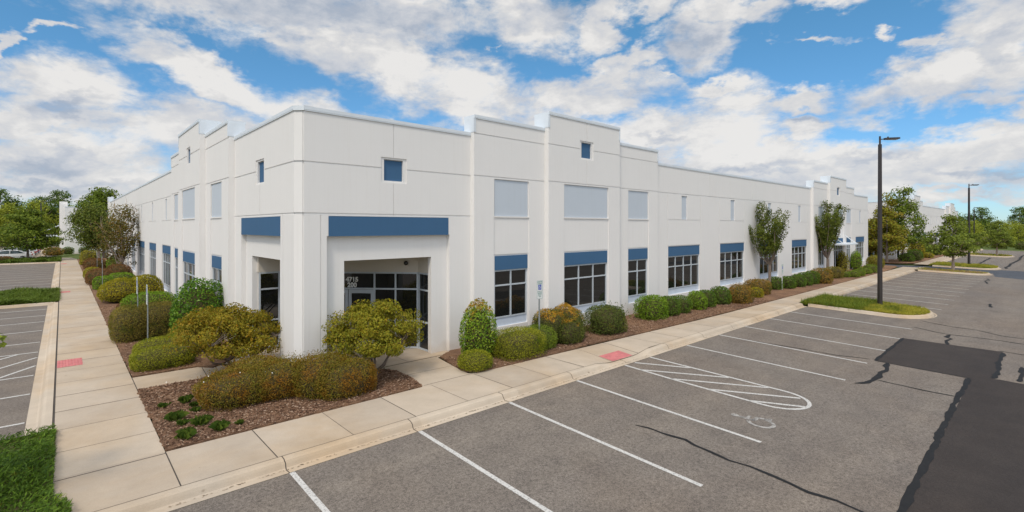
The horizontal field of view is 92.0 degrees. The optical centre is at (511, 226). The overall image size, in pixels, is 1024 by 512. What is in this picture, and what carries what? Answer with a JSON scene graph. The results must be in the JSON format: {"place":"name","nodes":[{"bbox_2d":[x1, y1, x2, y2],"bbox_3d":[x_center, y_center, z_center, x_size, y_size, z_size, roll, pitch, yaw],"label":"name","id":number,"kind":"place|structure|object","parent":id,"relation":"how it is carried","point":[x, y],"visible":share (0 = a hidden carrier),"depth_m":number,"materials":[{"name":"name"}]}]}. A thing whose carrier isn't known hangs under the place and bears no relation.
{"place":"outdoors","nodes":[
{"label":"outdoors","id":0,"kind":"place"},
{"bbox_2d":[0,254,990,314],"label":"island soil","id":1,"kind":"structure","parent":0,"point":[949,270],"depth_m":50.94,"materials":[{"name":"brown soil"}]},
{"bbox_2d":[0,286,61,305],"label":"island grass","id":2,"kind":"structure","parent":1,"relation":"on","point":[23,295],"depth_m":30.47,"materials":[{"name":"green plant"}]},
{"bbox_2d":[0,256,61,263],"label":"island cover","id":3,"kind":"object","parent":1,"relation":"on","point":[37,259],"visible":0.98,"depth_m":62.82,"materials":[{"name":"green plant"}]},
{"bbox_2d":[0,205,71,257],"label":"island maple","id":4,"kind":"object","parent":1,"relation":"on","point":[27,227],"visible":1,"depth_m":64.27,"materials":[{"name":"green plant"}]},
{"bbox_2d":[0,422,73,511],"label":"juniper ground cover","id":5,"kind":"object","parent":1,"relation":"on","point":[25,461],"visible":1,"depth_m":8.61,"materials":[{"name":"green plant"}]},
{"bbox_2d":[800,292,929,314],"bbox_3d":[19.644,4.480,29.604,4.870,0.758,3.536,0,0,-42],"label":"island grass","id":6,"kind":"structure","parent":1,"relation":"on","point":[859,300],"depth_m":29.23,"materials":[{"name":"green plant"}]},
{"bbox_2d":[877,136,899,304],"bbox_3d":[21.992,-0.355,28.895,1.260,9.870,0.340,0,0,0],"label":"lamp post","id":7,"kind":"object","parent":1,"relation":"on","point":[879,275],"visible":0.92,"depth_m":28.82,"materials":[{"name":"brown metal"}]},
{"bbox_2d":[921,212,982,268],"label":"island maple","id":8,"kind":"object","parent":1,"relation":"on","point":[948,240],"visible":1,"depth_m":52.82,"materials":[{"name":"green plant"}]},
{"bbox_2d":[929,261,997,267],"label":"island grass","id":9,"kind":"structure","parent":1,"relation":"on","point":[957,264],"depth_m":57.53,"materials":[{"name":"green plant"}]},
{"bbox_2d":[976,218,1016,254],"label":"island maple","id":10,"kind":"object","parent":1,"relation":"on","point":[1002,237],"visible":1,"depth_m":78.66,"materials":[{"name":"green plant"}]},
{"bbox_2d":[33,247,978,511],"bbox_3d":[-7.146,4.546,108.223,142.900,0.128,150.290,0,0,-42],"label":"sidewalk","id":11,"kind":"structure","parent":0,"point":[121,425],"depth_m":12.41,"materials":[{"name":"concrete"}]},
{"bbox_2d":[42,247,64,255],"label":"bronze shrub","id":12,"kind":"object","parent":11,"relation":"on","point":[55,252],"visible":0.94,"depth_m":76.09,"materials":[{"name":"brown plant"}]},
{"bbox_2d":[57,358,82,367],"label":"tactile paving","id":13,"kind":"structure","parent":11,"relation":"on","point":[69,362],"depth_m":16.32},
{"bbox_2d":[77,258,232,377],"bbox_3d":[-34.629,4.480,42.919,3.587,0.050,73.900,0,0,-42],"label":"mulch bed","id":14,"kind":"object","parent":11,"relation":"on","point":[206,361],"visible":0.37,"depth_m":16.72,"materials":[{"name":"brown wood"}]},
{"bbox_2d":[79,250,97,260],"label":"dark shrub","id":15,"kind":"object","parent":14,"relation":"on","point":[87,254],"visible":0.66,"depth_m":59.75,"materials":[{"name":"green plant"}]},
{"bbox_2d":[63,201,120,257],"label":"leaning tree","id":16,"kind":"object","parent":14,"relation":"on","point":[86,218],"visible":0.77,"depth_m":52.99,"materials":[{"name":"green plant"}]},
{"bbox_2d":[82,257,105,268],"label":"reddish shrub","id":17,"kind":"object","parent":14,"relation":"on","point":[92,262],"visible":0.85,"depth_m":52.07,"materials":[{"name":"brown plant"}]},
{"bbox_2d":[73,186,121,257],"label":"green tree","id":18,"kind":"object","parent":14,"relation":"on","point":[100,195],"visible":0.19,"depth_m":69.95,"materials":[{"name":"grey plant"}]},
{"bbox_2d":[84,263,132,284],"bbox_3d":[-32.431,3.756,39.824,2.728,1.472,4.725,0,0,-3],"label":"reddish shrub","id":19,"kind":"object","parent":14,"relation":"on","point":[90,275],"visible":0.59,"depth_m":38.87,"materials":[{"name":"brown plant"}]},
{"bbox_2d":[92,272,134,289],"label":"green hedge","id":20,"kind":"object","parent":14,"relation":"on","point":[97,282],"visible":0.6,"depth_m":35.76,"materials":[{"name":"green plant"}]},
{"bbox_2d":[89,193,140,268],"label":"bronze leaved tree","id":21,"kind":"object","parent":14,"relation":"on","point":[122,227],"visible":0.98,"depth_m":41.97,"materials":[{"name":"brown plant"}]},
{"bbox_2d":[96,274,163,302],"bbox_3d":[-23.108,3.698,30.021,3.370,1.551,3.304,0,0,-42],"label":"golden maple shrub","id":22,"kind":"object","parent":14,"relation":"on","point":[115,291],"visible":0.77,"depth_m":29.10,"materials":[{"name":"yellow plant"}]},
{"bbox_2d":[107,299,177,342],"bbox_3d":[-14.841,3.700,20.078,2.578,1.544,2.156,0,0,-42],"label":"brown hedge","id":23,"kind":"object","parent":14,"relation":"on","point":[129,323],"visible":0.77,"depth_m":19.39,"materials":[{"name":"green plant"}]},
{"bbox_2d":[120,291,175,307],"bbox_3d":[-19.743,3.974,26.922,2.591,1.019,2.254,0,0,-42],"label":"green privet","id":24,"kind":"object","parent":14,"relation":"on","point":[158,295],"visible":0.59,"depth_m":26.43,"materials":[{"name":"green plant"}]},
{"bbox_2d":[128,334,195,371],"bbox_3d":[-11.518,4.091,16.404,2.033,0.759,2.478,0,0,-42],"label":"boxwood mound","id":25,"kind":"object","parent":14,"relation":"on","point":[148,354],"visible":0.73,"depth_m":15.65,"materials":[{"name":"green plant"}]},
{"bbox_2d":[168,277,223,332],"bbox_3d":[-12.280,3.204,19.405,2.047,2.532,1.624,0,0,-42],"label":"magnolia shrub","id":26,"kind":"object","parent":14,"relation":"on","point":[202,296],"visible":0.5,"depth_m":19.00,"materials":[{"name":"green plant"}]},
{"bbox_2d":[161,302,281,367],"bbox_3d":[-8.916,3.440,15.393,3.370,2.160,3.714,0,0,-42],"label":"japanese maple","id":27,"kind":"object","parent":14,"relation":"on","point":[202,334],"visible":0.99,"depth_m":14.60,"materials":[{"name":"yellow plant"}]},
{"bbox_2d":[137,369,421,451],"bbox_3d":[-6.442,4.480,13.885,6.200,0.050,5.388,0,0,-42],"label":"mulch bed","id":28,"kind":"object","parent":11,"relation":"on","point":[173,447],"visible":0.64,"depth_m":12.06,"materials":[{"name":"brown wood"}]},
{"bbox_2d":[163,409,189,420],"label":"liriope tuft","id":29,"kind":"object","parent":28,"relation":"on","point":[175,415],"visible":0.98,"depth_m":11.35,"materials":[{"name":"green plant"}]},
{"bbox_2d":[173,426,196,439],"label":"liriope tuft","id":30,"kind":"object","parent":28,"relation":"on","point":[189,432],"visible":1,"depth_m":10.37,"materials":[{"name":"green plant"}]},
{"bbox_2d":[188,414,214,425],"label":"liriope tuft","id":31,"kind":"object","parent":28,"relation":"on","point":[205,419],"visible":1,"depth_m":11.07,"materials":[{"name":"green plant"}]},
{"bbox_2d":[208,419,230,431],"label":"liriope tuft","id":32,"kind":"object","parent":28,"relation":"on","point":[219,425],"visible":1,"depth_m":10.81,"materials":[{"name":"green plant"}]},
{"bbox_2d":[190,350,310,411],"bbox_3d":[-6.795,3.912,12.773,3.570,1.116,2.265,0,0,-42],"label":"abelia shrub","id":33,"kind":"object","parent":28,"relation":"on","point":[251,381],"visible":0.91,"depth_m":12.45,"materials":[{"name":"green plant"}]},
{"bbox_2d":[288,347,378,400],"bbox_3d":[-4.766,3.861,13.316,2.229,1.218,1.919,0,0,-42],"label":"abelia shrub","id":34,"kind":"object","parent":28,"relation":"on","point":[331,375],"visible":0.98,"depth_m":12.83,"materials":[{"name":"green plant"}]},
{"bbox_2d":[321,298,425,374],"bbox_3d":[-4.280,3.344,15.022,3.050,2.351,3.565,0,0,-42],"label":"japanese maple","id":35,"kind":"object","parent":28,"relation":"on","point":[370,323],"visible":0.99,"depth_m":14.19,"materials":[{"name":"green plant"}]},
{"bbox_2d":[100,298,770,448],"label":"bark chips","id":36,"kind":"object","parent":28,"relation":"on","point":[268,403],"visible":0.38,"depth_m":12.67,"materials":[{"name":"brown wood"}]},
{"bbox_2d":[600,350,631,360],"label":"tactile paving","id":37,"kind":"structure","parent":11,"relation":"on","point":[615,355],"depth_m":17.53,"materials":[{"name":"red concrete"}]},
{"bbox_2d":[440,265,896,372],"bbox_3d":[19.888,4.480,37.364,61.324,0.050,5.557,0,0,-42],"label":"mulch bed","id":38,"kind":"object","parent":11,"relation":"on","point":[774,295],"visible":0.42,"depth_m":23.02,"materials":[{"name":"brown wood"}]},
{"bbox_2d":[457,349,493,371],"bbox_3d":[-1.158,4.167,15.584,1.150,0.606,1.088,0,0,-42],"label":"boxwood ball","id":39,"kind":"object","parent":38,"relation":"on","point":[475,360],"visible":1,"depth_m":15.29,"materials":[{"name":"green plant"}]},
{"bbox_2d":[458,298,498,354],"bbox_3d":[-1.156,3.436,16.854,1.397,2.067,1.257,0,0,-42],"label":"holly cone","id":40,"kind":"object","parent":38,"relation":"on","point":[478,332],"visible":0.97,"depth_m":16.54,"materials":[{"name":"green plant"}]},
{"bbox_2d":[489,326,546,361],"bbox_3d":[0.171,4.003,17.254,2.017,0.935,1.661,0,0,-42],"label":"boxwood mound","id":41,"kind":"object","parent":38,"relation":"on","point":[518,344],"visible":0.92,"depth_m":16.77,"materials":[{"name":"green plant"}]},
{"bbox_2d":[537,280,542,328],"bbox_3d":[1.008,3.220,18.179,0.304,2.500,0.045,0,0,-42],"label":"parking sign","id":42,"kind":"object","parent":38,"relation":"on","point":[539,289],"visible":0.99,"depth_m":18.17,"materials":[{"name":"metal"}]},
{"bbox_2d":[523,324,557,349],"bbox_3d":[0.985,4.039,18.283,1.273,0.861,1.314,0,0,-42],"label":"boxwood mound","id":43,"kind":"object","parent":38,"relation":"on","point":[547,332],"visible":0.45,"depth_m":18.00,"materials":[{"name":"green plant"}]},
{"bbox_2d":[531,302,585,344],"bbox_3d":[1.961,3.734,19.386,2.584,1.486,1.777,0,0,-42],"label":"orange tipped shrub","id":44,"kind":"object","parent":38,"relation":"on","point":[566,323],"visible":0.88,"depth_m":18.82,"materials":[{"name":"green plant"}]},
{"bbox_2d":[584,301,631,335],"bbox_3d":[4.014,3.780,20.939,2.052,1.380,1.762,0,0,-42],"label":"dark round shrub","id":45,"kind":"object","parent":38,"relation":"on","point":[609,320],"visible":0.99,"depth_m":20.47,"materials":[{"name":"green plant"}]},
{"bbox_2d":[633,294,669,320],"bbox_3d":[6.810,3.885,24.177,1.745,1.186,1.478,0,0,-42],"label":"bright privet","id":46,"kind":"object","parent":38,"relation":"on","point":[650,308],"visible":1,"depth_m":23.75,"materials":[{"name":"green plant"}]},
{"bbox_2d":[660,295,680,315],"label":"holly shrub","id":47,"kind":"object","parent":38,"relation":"on","point":[673,303],"visible":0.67,"depth_m":24.67,"materials":[{"name":"green plant"}]},
{"bbox_2d":[672,295,692,313],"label":"holly shrub","id":48,"kind":"object","parent":38,"relation":"on","point":[685,305],"visible":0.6,"depth_m":25.43,"materials":[{"name":"green plant"}]},
{"bbox_2d":[686,290,707,309],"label":"holly shrub","id":49,"kind":"object","parent":38,"relation":"on","point":[697,298],"visible":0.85,"depth_m":26.45,"materials":[{"name":"green plant"}]},
{"bbox_2d":[699,289,716,307],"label":"holly shrub","id":50,"kind":"object","parent":38,"relation":"on","point":[710,296],"visible":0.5,"depth_m":27.40,"materials":[{"name":"green plant"}]},
{"bbox_2d":[710,286,731,304],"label":"holly shrub","id":51,"kind":"object","parent":38,"relation":"on","point":[723,296],"visible":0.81,"depth_m":28.29,"materials":[{"name":"green plant"}]},
{"bbox_2d":[728,282,754,303],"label":"bronze shrub","id":52,"kind":"object","parent":38,"relation":"on","point":[740,293],"visible":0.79,"depth_m":28.70,"materials":[{"name":"brown plant"}]},
{"bbox_2d":[743,277,771,294],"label":"bronze shrub","id":53,"kind":"object","parent":38,"relation":"on","point":[764,285],"visible":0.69,"depth_m":32.35,"materials":[{"name":"brown plant"}]},
{"bbox_2d":[748,201,790,289],"bbox_3d":[18.405,1.334,35.319,2.870,6.412,2.595,0,0,-42],"label":"zelkova tree","id":54,"kind":"object","parent":38,"relation":"on","point":[772,239],"visible":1,"depth_m":35.05,"materials":[{"name":"green plant"}]},
{"bbox_2d":[767,276,783,289],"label":"holly shrub","id":55,"kind":"object","parent":38,"relation":"on","point":[776,284],"visible":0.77,"depth_m":35.01,"materials":[{"name":"green plant"}]},
{"bbox_2d":[781,276,796,288],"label":"holly shrub","id":56,"kind":"object","parent":38,"relation":"on","point":[789,282],"visible":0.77,"depth_m":35.60,"materials":[{"name":"green plant"}]},
{"bbox_2d":[791,274,806,286],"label":"holly shrub","id":57,"kind":"object","parent":38,"relation":"on","point":[800,281],"visible":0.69,"depth_m":36.53,"materials":[{"name":"green plant"}]},
{"bbox_2d":[810,266,833,283],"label":"bronze shrub","id":58,"kind":"object","parent":38,"relation":"on","point":[825,277],"visible":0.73,"depth_m":38.73,"materials":[{"name":"brown plant"}]},
{"bbox_2d":[815,200,848,267],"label":"zelkova tree","id":59,"kind":"object","parent":38,"relation":"on","point":[828,236],"visible":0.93,"depth_m":44.11,"materials":[{"name":"green plant"}]},
{"bbox_2d":[826,266,844,278],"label":"shrub","id":60,"kind":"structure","parent":38,"relation":"on","point":[837,273],"depth_m":42.61,"materials":[{"name":"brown plant"}]},
{"bbox_2d":[836,251,849,271],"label":"conical yew","id":61,"kind":"object","parent":38,"relation":"on","point":[842,262],"visible":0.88,"depth_m":47.92,"materials":[{"name":"green plant"}]},
{"bbox_2d":[850,249,862,269],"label":"conical yew","id":62,"kind":"object","parent":38,"relation":"on","point":[856,261],"visible":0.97,"depth_m":51.33,"materials":[{"name":"green plant"}]},
{"bbox_2d":[883,250,964,263],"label":"mulch bed","id":63,"kind":"object","parent":11,"relation":"on","point":[903,262],"visible":0.15,"depth_m":65.36,"materials":[{"name":"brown wood"}]},
{"bbox_2d":[868,218,905,255],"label":"yellow tree","id":64,"kind":"object","parent":63,"relation":"on","point":[870,249],"visible":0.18,"depth_m":63.73,"materials":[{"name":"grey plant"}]},
{"bbox_2d":[868,192,909,261],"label":"yellowing tree","id":65,"kind":"object","parent":63,"relation":"on","point":[887,212],"visible":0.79,"depth_m":61.38,"materials":[{"name":"green plant"}]},
{"bbox_2d":[877,184,934,254],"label":"oval green tree","id":66,"kind":"object","parent":63,"relation":"on","point":[904,205],"visible":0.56,"depth_m":63.15,"materials":[{"name":"green plant"}]},
{"bbox_2d":[0,245,1023,511],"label":"parking lot","id":67,"kind":"structure","parent":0,"point":[850,441],"depth_m":11.63,"materials":[{"name":"grey asphalt"}]},
{"bbox_2d":[0,202,18,245],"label":"tree","id":68,"kind":"object","parent":67,"relation":"on","point":[9,209],"visible":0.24,"depth_m":115.00,"materials":[{"name":"green plant"}]},
{"bbox_2d":[0,250,32,257],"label":"parked car","id":69,"kind":"object","parent":67,"relation":"on","point":[17,253],"visible":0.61,"depth_m":67.46,"materials":[{"name":"white paint"}]},
{"bbox_2d":[0,302,54,308],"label":"island curb","id":70,"kind":"structure","parent":67,"relation":"on","point":[25,305],"depth_m":28.66,"materials":[{"name":"concrete"}]},
{"bbox_2d":[10,197,57,239],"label":"tree","id":71,"kind":"object","parent":67,"relation":"on","point":[36,205],"visible":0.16,"depth_m":117.09,"materials":[{"name":"green plant"}]},
{"bbox_2d":[24,302,57,434],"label":"curb","id":72,"kind":"structure","parent":67,"relation":"on","point":[40,412],"depth_m":14.79,"materials":[{"name":"concrete"}]},
{"bbox_2d":[51,262,59,287],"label":"curb","id":73,"kind":"structure","parent":67,"relation":"on","point":[56,278],"depth_m":45.53,"materials":[{"name":"concrete"}]},
{"bbox_2d":[96,303,806,511],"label":"curb","id":74,"kind":"structure","parent":67,"relation":"on","point":[194,492],"depth_m":10.69,"materials":[{"name":"concrete"}]},
{"bbox_2d":[0,251,1015,511],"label":"parking lines","id":75,"kind":"object","parent":67,"relation":"on","point":[324,507],"visible":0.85,"depth_m":13.08,"materials":[{"name":"paint"}]},
{"bbox_2d":[731,413,775,427],"bbox_3d":[5.918,4.765,12.143,0.993,0.033,0.684,0,0,24],"label":"wheelchair marking","id":76,"kind":"object","parent":67,"relation":"on","point":[757,418],"visible":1,"depth_m":12.22,"materials":[{"name":"paint"}]},
{"bbox_2d":[637,255,1023,511],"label":"crack sealant","id":77,"kind":"object","parent":67,"relation":"on","point":[907,498],"visible":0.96,"depth_m":11.55,"materials":[{"name":"black asphalt"}]},
{"bbox_2d":[807,303,936,318],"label":"island curb","id":78,"kind":"structure","parent":67,"relation":"on","point":[929,315],"depth_m":26.54,"materials":[{"name":"concrete"}]},
{"bbox_2d":[831,269,915,295],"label":"curb","id":79,"kind":"structure","parent":67,"relation":"on","point":[847,290],"depth_m":39.04,"materials":[{"name":"concrete"}]},
{"bbox_2d":[876,338,1023,511],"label":"asphalt patch","id":80,"kind":"object","parent":67,"relation":"on","point":[976,464],"visible":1,"depth_m":11.29,"materials":[{"name":"grey asphalt"}]},
{"bbox_2d":[918,267,991,275],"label":"island curb","id":81,"kind":"structure","parent":67,"relation":"on","point":[987,273],"depth_m":49.87,"materials":[{"name":"concrete"}]},
{"bbox_2d":[0,0,1023,223],"label":"sky","id":82,"kind":"structure","parent":0,"point":[97,93],"materials":[{"name":"blue"}]},
{"bbox_2d":[53,238,1023,511],"bbox_3d":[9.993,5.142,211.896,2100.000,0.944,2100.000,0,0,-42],"label":"ground","id":83,"kind":"structure","parent":0,"point":[75,256],"depth_m":29.34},
{"bbox_2d":[0,188,24,244],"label":"tree","id":84,"kind":"object","parent":83,"relation":"on","point":[4,194],"visible":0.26,"depth_m":125.30,"materials":[{"name":"green plant"}]},
{"bbox_2d":[29,195,58,221],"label":"pine tree","id":85,"kind":"object","parent":83,"relation":"on","point":[48,202],"visible":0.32,"depth_m":124.95,"materials":[{"name":"green plant"}]},
{"bbox_2d":[42,190,73,218],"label":"pine tree","id":86,"kind":"object","parent":83,"relation":"on","point":[57,199],"visible":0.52,"depth_m":128.00,"materials":[{"name":"green plant"}]},
{"bbox_2d":[47,201,101,253],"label":"office building","id":87,"kind":"structure","parent":83,"relation":"on","point":[65,209],"depth_m":84.58,"materials":[{"name":"white paint"}]},
{"bbox_2d":[104,105,867,359],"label":"office building","id":88,"kind":"structure","parent":83,"relation":"on","point":[300,222],"depth_m":19.54,"materials":[{"name":"white paint"}]},
{"bbox_2d":[140,247,144,274],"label":"window","id":89,"kind":"structure","parent":88,"relation":"in","point":[142,250],"depth_m":42.50,"materials":[{"name":"glass"}]},
{"bbox_2d":[150,249,155,279],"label":"window","id":90,"kind":"structure","parent":88,"relation":"in","point":[152,252],"depth_m":37.39,"materials":[{"name":"glass"}]},
{"bbox_2d":[163,253,170,291],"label":"window","id":91,"kind":"structure","parent":88,"relation":"in","point":[166,257],"depth_m":32.29,"materials":[{"name":"metal"}]},
{"bbox_2d":[184,261,194,287],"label":"window","id":92,"kind":"structure","parent":88,"relation":"in","point":[189,268],"depth_m":24.40,"materials":[{"name":"metal"}]},
{"bbox_2d":[213,267,221,302],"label":"window","id":93,"kind":"structure","parent":88,"relation":"in","point":[217,273],"depth_m":21.04,"materials":[{"name":"metal"}]},
{"bbox_2d":[259,271,279,346],"bbox_3d":[-9.021,3.078,18.391,0.730,2.805,0.068,0,0,-42],"label":"window","id":94,"kind":"structure","parent":88,"relation":"in","point":[269,282],"depth_m":18.42,"materials":[{"name":"glass"}]},
{"bbox_2d":[349,289,373,346],"bbox_3d":[-5.611,3.400,18.410,0.683,2.120,0.725,0,0,-42],"label":"door","id":95,"kind":"structure","parent":88,"relation":"in","point":[354,294],"depth_m":18.41,"materials":[{"name":"metal"}]},
{"bbox_2d":[418,272,427,351],"bbox_3d":[-3.182,3.078,17.946,0.068,2.805,0.730,0,0,-42],"label":"window","id":96,"kind":"structure","parent":88,"relation":"in","point":[422,277],"depth_m":18.00,"materials":[{"name":"glass"}]},
{"bbox_2d":[495,268,526,326],"bbox_3d":[-0.069,2.781,19.666,1.766,2.194,0.072,0,0,-42],"label":"window","id":97,"kind":"structure","parent":88,"relation":"in","point":[510,284],"depth_m":19.65,"materials":[{"name":"glass"}]},
{"bbox_2d":[564,262,606,312],"bbox_3d":[3.333,2.781,22.437,3.046,2.194,0.072,0,0,-42],"label":"window","id":98,"kind":"structure","parent":88,"relation":"in","point":[585,285],"depth_m":22.45,"materials":[{"name":"glass"}]},
{"bbox_2d":[628,259,646,302],"bbox_3d":[6.470,2.781,25.616,1.766,2.194,0.072,0,0,-42],"label":"window","id":99,"kind":"structure","parent":88,"relation":"in","point":[637,269],"depth_m":25.59,"materials":[{"name":"glass"}]},
{"bbox_2d":[668,254,698,294],"bbox_3d":[10.105,2.781,29.221,3.696,2.194,0.072,0,0,-42],"label":"window","id":100,"kind":"structure","parent":88,"relation":"in","point":[683,270],"depth_m":29.20,"materials":[{"name":"glass"}]},
{"bbox_2d":[720,251,742,285],"bbox_3d":[14.864,2.781,33.552,3.726,2.194,0.072,0,0,-42],"label":"window","id":101,"kind":"structure","parent":88,"relation":"in","point":[731,263],"depth_m":33.52,"materials":[{"name":"glass"}]},
{"bbox_2d":[760,251,777,278],"bbox_3d":[19.620,2.781,37.879,3.726,2.194,0.072,0,0,-42],"label":"window","id":102,"kind":"structure","parent":88,"relation":"in","point":[763,265],"depth_m":37.82,"materials":[{"name":"glass"}]},
{"bbox_2d":[792,246,805,272],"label":"window","id":103,"kind":"structure","parent":88,"relation":"in","point":[798,253],"depth_m":42.35,"materials":[{"name":"glass"}]},
{"bbox_2d":[964,207,997,234],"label":"tree","id":104,"kind":"object","parent":83,"relation":"on","point":[982,214],"visible":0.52,"depth_m":141.88,"materials":[{"name":"green plant"}]},
{"bbox_2d":[1007,223,1023,246],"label":"tree","id":105,"kind":"object","parent":83,"relation":"on","point":[1017,230],"visible":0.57,"depth_m":113.83,"materials":[{"name":"green plant"}]},
{"bbox_2d":[1007,206,1023,225],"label":"tree","id":106,"kind":"object","parent":83,"relation":"on","point":[1019,214],"visible":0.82,"depth_m":136.97,"materials":[{"name":"green plant"}]},
{"bbox_2d":[868,195,957,258],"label":"office building","id":107,"kind":"structure","parent":0,"point":[933,214],"depth_m":84.47,"materials":[{"name":"white paint"}]},
{"bbox_2d":[882,264,1023,279],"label":"drive lane","id":108,"kind":"structure","parent":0,"point":[1010,274],"depth_m":52.74,"materials":[{"name":"grey asphalt"}]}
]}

